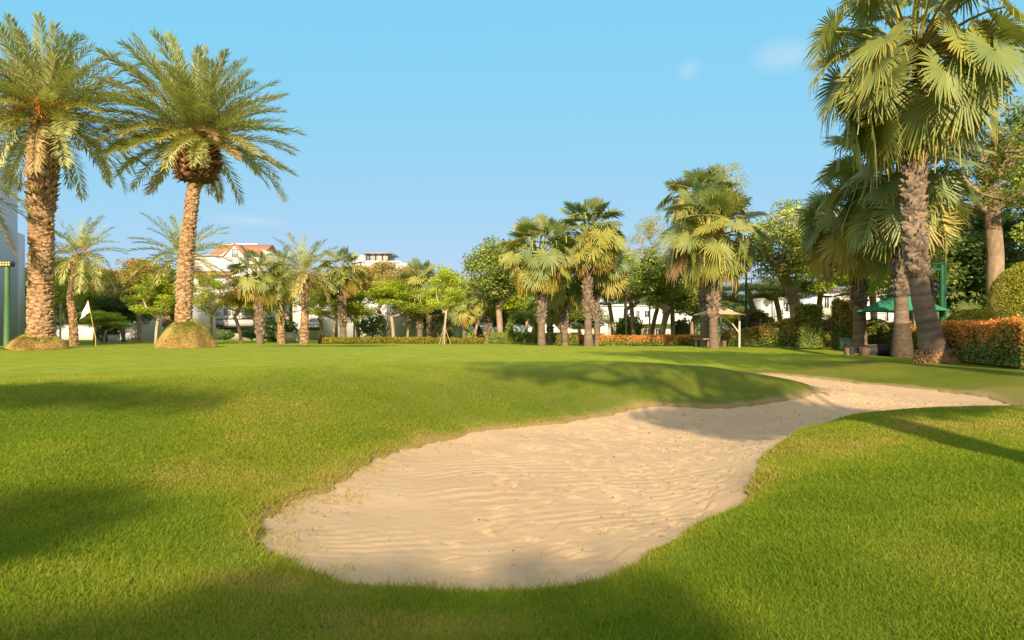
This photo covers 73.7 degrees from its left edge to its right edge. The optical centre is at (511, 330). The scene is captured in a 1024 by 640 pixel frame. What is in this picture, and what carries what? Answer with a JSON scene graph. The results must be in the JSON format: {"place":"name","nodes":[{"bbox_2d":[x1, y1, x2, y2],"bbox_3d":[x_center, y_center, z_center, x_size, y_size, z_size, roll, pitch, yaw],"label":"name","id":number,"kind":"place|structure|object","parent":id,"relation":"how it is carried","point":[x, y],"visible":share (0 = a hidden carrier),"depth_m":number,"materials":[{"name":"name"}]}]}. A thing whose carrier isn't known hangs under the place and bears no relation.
{"place":"outdoors","nodes":[
{"label":"outdoors","id":0,"kind":"place"},
{"bbox_2d":[0,331,1023,639],"bbox_3d":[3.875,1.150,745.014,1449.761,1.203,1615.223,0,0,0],"label":"lawn","id":1,"kind":"structure","parent":0,"point":[708,377],"depth_m":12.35,"materials":[{"name":"green plant"}]},
{"bbox_2d":[0,261,15,345],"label":"floodlight pole","id":2,"kind":"object","parent":1,"relation":"on","point":[7,265],"visible":0.86,"depth_m":26.92,"materials":[{"name":"green paint"}]},
{"bbox_2d":[0,166,24,345],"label":"white building","id":3,"kind":"structure","parent":1,"relation":"on","point":[17,292],"depth_m":52.73,"materials":[{"name":"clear glass"}]},
{"bbox_2d":[0,143,46,260],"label":"date palm","id":4,"kind":"object","parent":1,"relation":"on","point":[8,238],"visible":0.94,"depth_m":20.95,"materials":[{"name":"green plant"}]},
{"bbox_2d":[2,334,71,349],"bbox_3d":[-15.258,0.349,21.970,1.944,0.690,1.948,0,0,0],"label":"turf mound","id":5,"kind":"object","parent":1,"relation":"on","point":[25,342],"visible":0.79,"depth_m":21.50,"materials":[{"name":"plant"}]},
{"bbox_2d":[25,254,107,327],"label":"leafy tree","id":6,"kind":"object","parent":1,"relation":"on","point":[62,288],"visible":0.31,"depth_m":61.91,"materials":[{"name":"green plant"}]},
{"bbox_2d":[24,214,128,345],"bbox_3d":[-29.174,-3.488,46.042,6.068,9.308,6.174,0,0,-37],"label":"date palm","id":7,"kind":"object","parent":1,"relation":"on","point":[76,260],"visible":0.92,"depth_m":45.78,"materials":[{"name":"green plant"}]},
{"bbox_2d":[0,9,162,338],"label":"date palm","id":8,"kind":"object","parent":1,"relation":"on","point":[47,88],"visible":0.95,"depth_m":21.65,"materials":[{"name":"green plant"}]},
{"bbox_2d":[56,264,132,340],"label":"leafy tree","id":9,"kind":"object","parent":1,"relation":"on","point":[90,284],"visible":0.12,"depth_m":70.95,"materials":[{"name":"green plant"}]},
{"bbox_2d":[56,304,132,324],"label":"tree","id":10,"kind":"object","parent":1,"relation":"on","point":[79,310],"visible":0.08,"depth_m":113.19,"materials":[{"name":"green plant"}]},
{"bbox_2d":[79,310,136,343],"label":"leafy tree","id":11,"kind":"object","parent":1,"relation":"on","point":[101,315],"visible":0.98,"depth_m":55.88,"materials":[{"name":"green plant"}]},
{"bbox_2d":[95,324,120,341],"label":"shrub","id":12,"kind":"object","parent":1,"relation":"on","point":[99,335],"visible":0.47,"depth_m":65.38,"materials":[{"name":"green plant"}]},
{"bbox_2d":[77,284,157,341],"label":"leafy tree","id":13,"kind":"object","parent":1,"relation":"on","point":[108,304],"visible":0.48,"depth_m":64.72,"materials":[{"name":"green plant"}]},
{"bbox_2d":[90,258,176,342],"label":"leafy tree","id":14,"kind":"object","parent":1,"relation":"on","point":[123,278],"visible":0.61,"depth_m":60.56,"materials":[{"name":"green plant"}]},
{"bbox_2d":[56,325,218,339],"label":"garden wall","id":15,"kind":"structure","parent":1,"relation":"on","point":[85,333],"depth_m":80.00,"materials":[{"name":"white paint"}]},
{"bbox_2d":[120,273,176,344],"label":"leafy tree","id":16,"kind":"object","parent":1,"relation":"on","point":[162,287],"visible":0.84,"depth_m":49.51,"materials":[{"name":"green plant"}]},
{"bbox_2d":[139,269,194,328],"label":"leafy tree","id":17,"kind":"object","parent":1,"relation":"on","point":[168,319],"visible":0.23,"depth_m":51.61,"materials":[{"name":"green plant"}]},
{"bbox_2d":[142,292,215,340],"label":"white building","id":18,"kind":"structure","parent":1,"relation":"on","point":[148,330],"depth_m":74.00,"materials":[{"name":"white paint"}]},
{"bbox_2d":[126,212,236,306],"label":"date palm","id":19,"kind":"object","parent":1,"relation":"on","point":[176,248],"visible":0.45,"depth_m":49.65,"materials":[{"name":"green plant"}]},
{"bbox_2d":[153,318,218,348],"bbox_3d":[-11.464,0.177,23.960,2.206,1.308,2.177,0,0,0],"label":"turf mound","id":20,"kind":"object","parent":1,"relation":"on","point":[193,333],"visible":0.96,"depth_m":23.48,"materials":[{"name":"plant"}]},
{"bbox_2d":[79,28,305,323],"bbox_3d":[-10.890,-4.724,23.798,7.494,11.148,7.019,0,0,0],"label":"date palm","id":21,"kind":"object","parent":1,"relation":"on","point":[195,134],"visible":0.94,"depth_m":23.21,"materials":[{"name":"green plant"}]},
{"bbox_2d":[192,270,237,335],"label":"leafy tree","id":22,"kind":"object","parent":1,"relation":"on","point":[215,285],"visible":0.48,"depth_m":59.70,"materials":[{"name":"green plant"}]},
{"bbox_2d":[204,274,269,342],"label":"leafy tree","id":23,"kind":"object","parent":1,"relation":"on","point":[232,295],"visible":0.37,"depth_m":57.49,"materials":[{"name":"green plant"}]},
{"bbox_2d":[193,243,288,338],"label":"villa","id":24,"kind":"object","parent":1,"relation":"on","point":[225,320],"visible":0.29,"depth_m":85.00,"materials":[{"name":"paint"}]},
{"bbox_2d":[227,248,284,343],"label":"fan palm","id":25,"kind":"object","parent":1,"relation":"on","point":[246,286],"visible":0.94,"depth_m":51.59,"materials":[{"name":"green plant"}]},
{"bbox_2d":[254,316,298,341],"bbox_3d":[-21.387,-0.006,61.953,3.912,2.705,3.913,0,0,0],"label":"shrub","id":26,"kind":"object","parent":1,"relation":"on","point":[271,333],"visible":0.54,"depth_m":61.30,"materials":[{"name":"green plant"}]},
{"bbox_2d":[243,269,317,320],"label":"leafy tree","id":27,"kind":"object","parent":1,"relation":"on","point":[287,313],"visible":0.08,"depth_m":65.26,"materials":[{"name":"green plant"}]},
{"bbox_2d":[243,246,318,343],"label":"date palm","id":28,"kind":"object","parent":1,"relation":"on","point":[280,312],"visible":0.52,"depth_m":53.74,"materials":[{"name":"green plant"}]},
{"bbox_2d":[262,231,344,344],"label":"date palm","id":29,"kind":"object","parent":1,"relation":"on","point":[303,275],"visible":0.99,"depth_m":50.72,"materials":[{"name":"green plant"}]},
{"bbox_2d":[286,272,335,337],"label":"leafy tree","id":30,"kind":"object","parent":1,"relation":"on","point":[314,280],"visible":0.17,"depth_m":61.76,"materials":[{"name":"green plant"}]},
{"bbox_2d":[293,298,333,339],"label":"white building","id":31,"kind":"structure","parent":1,"relation":"on","point":[314,329],"depth_m":76.00,"materials":[{"name":"white paint"}]},
{"bbox_2d":[299,283,369,336],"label":"leafy tree","id":32,"kind":"object","parent":1,"relation":"on","point":[318,312],"visible":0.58,"depth_m":56.41,"materials":[{"name":"green plant"}]},
{"bbox_2d":[314,246,368,343],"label":"fan palm","id":33,"kind":"object","parent":1,"relation":"on","point":[348,289],"visible":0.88,"depth_m":54.70,"materials":[{"name":"green plant"}]},
{"bbox_2d":[329,290,378,336],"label":"leafy tree","id":34,"kind":"object","parent":1,"relation":"on","point":[364,314],"visible":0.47,"depth_m":57.81,"materials":[{"name":"green plant"}]},
{"bbox_2d":[317,264,392,336],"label":"leafy tree","id":35,"kind":"object","parent":1,"relation":"on","point":[369,276],"visible":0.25,"depth_m":61.76,"materials":[{"name":"green plant"}]},
{"bbox_2d":[355,311,389,337],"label":"shrub","id":36,"kind":"object","parent":1,"relation":"on","point":[375,323],"visible":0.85,"depth_m":61.52,"materials":[{"name":"green plant"}]},
{"bbox_2d":[334,252,434,337],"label":"white building","id":37,"kind":"structure","parent":1,"relation":"on","point":[400,324],"depth_m":82.00,"materials":[{"name":"white paint"}]},
{"bbox_2d":[365,260,403,334],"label":"leafy tree","id":38,"kind":"object","parent":1,"relation":"on","point":[384,266],"visible":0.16,"depth_m":71.35,"materials":[{"name":"green plant"}]},
{"bbox_2d":[25,292,755,335],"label":"treeline","id":39,"kind":"object","parent":1,"relation":"on","point":[697,329],"depth_m":150.66,"materials":[{"name":"green plant"}]},
{"bbox_2d":[357,278,433,337],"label":"leafy tree","id":40,"kind":"object","parent":1,"relation":"on","point":[386,298],"visible":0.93,"depth_m":56.34,"materials":[{"name":"green plant"}]},
{"bbox_2d":[317,336,483,343],"bbox_3d":[-8.849,0.727,54.506,13.328,0.730,1.038,0,0,0],"label":"hedge","id":41,"kind":"object","parent":1,"relation":"on","point":[394,339],"visible":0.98,"depth_m":54.17,"materials":[{"name":"green plant"}]},
{"bbox_2d":[384,297,430,336],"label":"leafy tree","id":42,"kind":"object","parent":1,"relation":"on","point":[410,314],"visible":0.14,"depth_m":58.33,"materials":[{"name":"green plant"}]},
{"bbox_2d":[382,265,439,337],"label":"leafy tree","id":43,"kind":"object","parent":1,"relation":"on","point":[398,272],"visible":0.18,"depth_m":65.50,"materials":[{"name":"green plant"}]},
{"bbox_2d":[395,257,448,337],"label":"fan palm","id":44,"kind":"object","parent":1,"relation":"on","point":[427,269],"visible":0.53,"depth_m":57.35,"materials":[{"name":"green plant"}]},
{"bbox_2d":[423,274,465,337],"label":"leafy tree","id":45,"kind":"object","parent":1,"relation":"on","point":[429,325],"visible":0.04,"depth_m":69.38,"materials":[{"name":"green plant"}]},
{"bbox_2d":[421,264,468,344],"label":"leafy tree","id":46,"kind":"object","parent":1,"relation":"on","point":[447,277],"visible":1,"depth_m":51.66,"materials":[{"name":"green plant"}]},
{"bbox_2d":[433,314,458,337],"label":"shrub","id":47,"kind":"object","parent":1,"relation":"on","point":[438,329],"visible":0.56,"depth_m":71.36,"materials":[{"name":"green plant"}]},
{"bbox_2d":[447,287,479,337],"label":"fan palm","id":48,"kind":"object","parent":1,"relation":"on","point":[461,317],"visible":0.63,"depth_m":69.24,"materials":[{"name":"green plant"}]},
{"bbox_2d":[468,276,511,342],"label":"palm tree","id":49,"kind":"object","parent":1,"relation":"on","point":[487,309],"visible":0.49,"depth_m":61.41,"materials":[{"name":"green plant"}]},
{"bbox_2d":[460,235,526,343],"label":"leafy tree","id":50,"kind":"object","parent":1,"relation":"on","point":[495,278],"visible":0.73,"depth_m":57.05,"materials":[{"name":"green plant"}]},
{"bbox_2d":[478,299,536,331],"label":"leafy tree","id":51,"kind":"object","parent":1,"relation":"on","point":[518,320],"visible":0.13,"depth_m":70.47,"materials":[{"name":"green plant"}]},
{"bbox_2d":[499,287,537,332],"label":"leafy tree","id":52,"kind":"object","parent":1,"relation":"on","point":[515,305],"visible":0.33,"depth_m":58.91,"materials":[{"name":"green plant"}]},
{"bbox_2d":[505,310,537,344],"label":"garden arch","id":53,"kind":"structure","parent":1,"relation":"on","point":[510,324],"depth_m":53.90,"materials":[{"name":"green plant"}]},
{"bbox_2d":[487,331,580,342],"bbox_3d":[1.785,0.566,56.498,8.165,1.150,1.164,0,0,23],"label":"hedge","id":54,"kind":"object","parent":1,"relation":"on","point":[520,337],"visible":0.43,"depth_m":56.71,"materials":[{"name":"green plant"}]},
{"bbox_2d":[496,212,578,345],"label":"fan palm","id":55,"kind":"object","parent":1,"relation":"on","point":[541,272],"visible":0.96,"depth_m":43.02,"materials":[{"name":"green plant"}]},
{"bbox_2d":[526,294,572,344],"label":"fan palm","id":56,"kind":"object","parent":1,"relation":"on","point":[551,313],"visible":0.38,"depth_m":51.48,"materials":[{"name":"green plant"}]},
{"bbox_2d":[546,248,585,345],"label":"fan palm","id":57,"kind":"object","parent":1,"relation":"on","point":[572,294],"visible":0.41,"depth_m":48.63,"materials":[{"name":"green plant"}]},
{"bbox_2d":[528,317,607,334],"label":"white building","id":58,"kind":"structure","parent":1,"relation":"on","point":[604,330],"depth_m":100.00,"materials":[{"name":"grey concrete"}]},
{"bbox_2d":[553,301,592,331],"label":"leafy tree","id":59,"kind":"object","parent":1,"relation":"on","point":[576,314],"visible":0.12,"depth_m":72.19,"materials":[{"name":"green plant"}]},
{"bbox_2d":[555,333,604,345],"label":"hedge","id":60,"kind":"object","parent":1,"relation":"on","point":[576,339],"visible":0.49,"depth_m":49.67,"materials":[{"name":"green plant"}]},
{"bbox_2d":[551,196,627,345],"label":"fan palm","id":61,"kind":"object","parent":1,"relation":"on","point":[596,249],"visible":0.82,"depth_m":44.15,"materials":[{"name":"green plant"}]},
{"bbox_2d":[568,308,616,334],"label":"leafy tree","id":62,"kind":"object","parent":1,"relation":"on","point":[578,323],"visible":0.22,"depth_m":83.05,"materials":[{"name":"green plant"}]},
{"bbox_2d":[571,231,638,345],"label":"fan palm","id":63,"kind":"object","parent":1,"relation":"on","point":[613,284],"visible":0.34,"depth_m":47.05,"materials":[{"name":"green plant"}]},
{"bbox_2d":[582,290,646,335],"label":"leafy tree","id":64,"kind":"object","parent":1,"relation":"on","point":[608,304],"visible":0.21,"depth_m":57.95,"materials":[{"name":"green plant"}]},
{"bbox_2d":[600,275,654,335],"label":"leafy tree","id":65,"kind":"object","parent":1,"relation":"on","point":[631,309],"visible":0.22,"depth_m":55.59,"materials":[{"name":"green plant"}]},
{"bbox_2d":[611,249,645,317],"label":"leafy tree","id":66,"kind":"object","parent":1,"relation":"on","point":[630,259],"visible":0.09,"depth_m":65.37,"materials":[{"name":"green plant"}]},
{"bbox_2d":[614,314,646,335],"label":"shrub","id":67,"kind":"object","parent":1,"relation":"on","point":[620,326],"visible":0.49,"depth_m":61.32,"materials":[{"name":"green plant"}]},
{"bbox_2d":[259,374,1008,591],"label":"sand","id":68,"kind":"structure","parent":1,"relation":"on","point":[425,525],"depth_m":6.72,"materials":[{"name":"beige sand"}]},
{"bbox_2d":[592,299,691,335],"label":"villa","id":69,"kind":"object","parent":1,"relation":"on","point":[641,312],"visible":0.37,"depth_m":108.00,"materials":[{"name":"white paint"}]},
{"bbox_2d":[626,215,666,334],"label":"leafy tree","id":70,"kind":"object","parent":1,"relation":"on","point":[650,231],"visible":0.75,"depth_m":53.93,"materials":[{"name":"green plant"}]},
{"bbox_2d":[597,333,699,345],"bbox_3d":[8.148,0.541,40.251,6.204,0.883,0.999,0,0,15],"label":"hedge","id":71,"kind":"object","parent":1,"relation":"on","point":[661,339],"visible":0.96,"depth_m":39.97,"materials":[{"name":"orange plant"}]},
{"bbox_2d":[626,247,695,345],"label":"leafy tree","id":72,"kind":"object","parent":1,"relation":"on","point":[650,276],"visible":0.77,"depth_m":49.34,"materials":[{"name":"green plant"}]},
{"bbox_2d":[675,317,690,334],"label":"shrub","id":73,"kind":"object","parent":1,"relation":"on","point":[682,327],"visible":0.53,"depth_m":59.44,"materials":[{"name":"green plant"}]},
{"bbox_2d":[661,282,730,334],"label":"leafy tree","id":74,"kind":"object","parent":1,"relation":"on","point":[687,305],"visible":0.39,"depth_m":53.77,"materials":[{"name":"green plant"}]},
{"bbox_2d":[655,161,739,345],"bbox_3d":[10.512,-4.215,38.956,4.759,10.583,4.526,0,0,0],"label":"fan palm","id":75,"kind":"object","parent":1,"relation":"on","point":[714,174],"visible":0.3,"depth_m":38.68,"materials":[{"name":"green plant"}]},
{"bbox_2d":[657,180,775,348],"bbox_3d":[9.775,-3.032,33.264,5.598,8.584,5.649,0,0,0],"label":"fan palm","id":76,"kind":"object","parent":1,"relation":"on","point":[710,250],"visible":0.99,"depth_m":32.46,"materials":[{"name":"green plant"}]},
{"bbox_2d":[691,307,744,346],"bbox_3d":[10.705,-0.108,35.500,2.713,2.280,2.713,0,0,0],"label":"garden umbrella","id":77,"kind":"object","parent":1,"relation":"on","point":[723,311],"visible":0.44,"depth_m":35.45,"materials":[{"name":"beige fabric"}]},
{"bbox_2d":[692,162,759,344],"bbox_3d":[14.215,-4.995,45.854,5.106,12.628,4.788,0,0,-33],"label":"leafy tree","id":78,"kind":"object","parent":1,"relation":"on","point":[736,180],"visible":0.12,"depth_m":45.81,"materials":[{"name":"plant"}]},
{"bbox_2d":[723,306,774,328],"bbox_3d":[20.104,-0.476,57.986,4.112,3.323,4.154,0,0,0],"label":"shrub","id":79,"kind":"object","parent":1,"relation":"on","point":[732,318],"visible":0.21,"depth_m":57.55,"materials":[{"name":"green plant"}]},
{"bbox_2d":[734,309,772,332],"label":"flowering shrub","id":80,"kind":"object","parent":1,"relation":"on","point":[761,319],"visible":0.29,"depth_m":49.38,"materials":[{"name":"green plant"}]},
{"bbox_2d":[720,316,804,348],"bbox_3d":[13.291,0.112,36.482,1.063,1.689,4.985,0,0,-33],"label":"hedge","id":81,"kind":"object","parent":1,"relation":"on","point":[760,335],"visible":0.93,"depth_m":35.75,"materials":[{"name":"green plant"}]},
{"bbox_2d":[718,276,811,323],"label":"leafy tree","id":82,"kind":"object","parent":1,"relation":"on","point":[751,287],"visible":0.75,"depth_m":49.39,"materials":[{"name":"green plant"}]},
{"bbox_2d":[752,275,825,332],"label":"leafy tree","id":83,"kind":"object","parent":1,"relation":"on","point":[777,304],"visible":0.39,"depth_m":51.89,"materials":[{"name":"green plant"}]},
{"bbox_2d":[744,198,841,334],"bbox_3d":[17.585,-3.723,41.968,6.710,8.837,7.079,0,0,0],"label":"leafy tree","id":84,"kind":"object","parent":1,"relation":"on","point":[784,264],"visible":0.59,"depth_m":41.22,"materials":[{"name":"green plant"}]},
{"bbox_2d":[793,301,824,349],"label":"hedge pillar","id":85,"kind":"structure","parent":1,"relation":"on","point":[809,316],"depth_m":34.24,"materials":[{"name":"green plant"}]},
{"bbox_2d":[779,267,850,304],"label":"leafy tree","id":86,"kind":"object","parent":1,"relation":"on","point":[819,299],"visible":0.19,"depth_m":51.06,"materials":[{"name":"green plant"}]},
{"bbox_2d":[747,288,886,334],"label":"villa","id":87,"kind":"object","parent":1,"relation":"on","point":[766,305],"visible":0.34,"depth_m":95.81,"materials":[{"name":"white paint"}]},
{"bbox_2d":[830,297,852,349],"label":"hedge pillar","id":88,"kind":"structure","parent":1,"relation":"on","point":[842,319],"depth_m":34.09,"materials":[{"name":"green plant"}]},
{"bbox_2d":[794,176,891,352],"bbox_3d":[15.773,-3.259,31.983,5.326,8.738,5.260,0,0,0],"label":"fan palm","id":89,"kind":"object","parent":1,"relation":"on","point":[822,254],"visible":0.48,"depth_m":31.66,"materials":[{"name":"green plant"}]},
{"bbox_2d":[801,267,892,300],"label":"leafy tree","id":90,"kind":"object","parent":1,"relation":"on","point":[821,285],"visible":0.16,"depth_m":45.60,"materials":[{"name":"green plant"}]},
{"bbox_2d":[857,344,890,355],"bbox_3d":[16.169,0.861,29.503,2.399,0.597,0.546,0,0,0],"label":"log bench","id":91,"kind":"object","parent":1,"relation":"on","point":[880,350],"visible":0.38,"depth_m":29.31,"materials":[{"name":"brown wood"}]},
{"bbox_2d":[867,320,913,344],"bbox_3d":[19.144,0.230,35.001,1.136,1.617,2.605,0,0,-27],"label":"hedge","id":92,"kind":"object","parent":1,"relation":"on","point":[878,333],"visible":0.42,"depth_m":34.93,"materials":[{"name":"green plant"}]},
{"bbox_2d":[857,293,950,312],"bbox_3d":[17.607,-0.340,31.000,4.170,3.050,3.863,0,0,0],"label":"garden umbrella","id":93,"kind":"object","parent":1,"relation":"on","point":[886,304],"visible":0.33,"depth_m":30.44,"materials":[{"name":"green fabric"}]},
{"bbox_2d":[811,134,997,357],"bbox_3d":[15.772,-4.175,27.832,6.573,10.782,6.852,0,0,0],"label":"fan palm","id":94,"kind":"object","parent":1,"relation":"on","point":[875,223],"visible":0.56,"depth_m":27.30,"materials":[{"name":"green plant"}]},
{"bbox_2d":[803,0,1023,363],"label":"fan palm","id":95,"kind":"object","parent":1,"relation":"on","point":[924,113],"visible":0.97,"depth_m":22.22,"materials":[{"name":"green plant"}]},
{"bbox_2d":[880,262,951,322],"bbox_3d":[17.742,-0.897,29.900,3.058,4.229,0.440,0,0,0],"label":"signal mast","id":96,"kind":"object","parent":1,"relation":"on","point":[941,270],"visible":0.66,"depth_m":29.91,"materials":[{"name":"green metal"}]},
{"bbox_2d":[869,231,967,327],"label":"leafy tree","id":97,"kind":"object","parent":1,"relation":"on","point":[943,258],"visible":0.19,"depth_m":35.22,"materials":[{"name":"green plant"}]},
{"bbox_2d":[933,285,986,318],"bbox_3d":[26.576,-1.328,40.092,4.430,4.923,4.332,0,0,0],"label":"shrub","id":98,"kind":"object","parent":1,"relation":"on","point":[971,305],"visible":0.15,"depth_m":38.81,"materials":[{"name":"green plant"}]},
{"bbox_2d":[943,308,990,322],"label":"topiary dome","id":99,"kind":"structure","parent":1,"relation":"on","point":[970,314],"depth_m":26.64,"materials":[{"name":"green plant"}]},
{"bbox_2d":[928,124,1023,318],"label":"leafy tree","id":100,"kind":"object","parent":1,"relation":"on","point":[987,190],"visible":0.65,"depth_m":28.70,"materials":[{"name":"green plant"}]},
{"bbox_2d":[930,204,1023,308],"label":"leafy tree","id":101,"kind":"object","parent":1,"relation":"on","point":[969,250],"visible":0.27,"depth_m":37.61,"materials":[{"name":"green plant"}]},
{"bbox_2d":[940,314,1023,369],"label":"hedge","id":102,"kind":"object","parent":1,"relation":"on","point":[997,341],"visible":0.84,"depth_m":20.17,"materials":[{"name":"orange plant"}]},
{"bbox_2d":[986,261,1023,319],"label":"topiary dome","id":103,"kind":"structure","parent":1,"relation":"on","point":[1007,309],"depth_m":23.92,"materials":[{"name":"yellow plant"}]},
{"bbox_2d":[986,96,1023,244],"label":"leafy tree","id":104,"kind":"object","parent":1,"relation":"on","point":[1015,118],"visible":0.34,"depth_m":34.31,"materials":[{"name":"green plant"}]},
{"bbox_2d":[0,0,1023,330],"label":"sky","id":105,"kind":"structure","parent":0,"point":[431,128],"materials":[{"name":"blue"}]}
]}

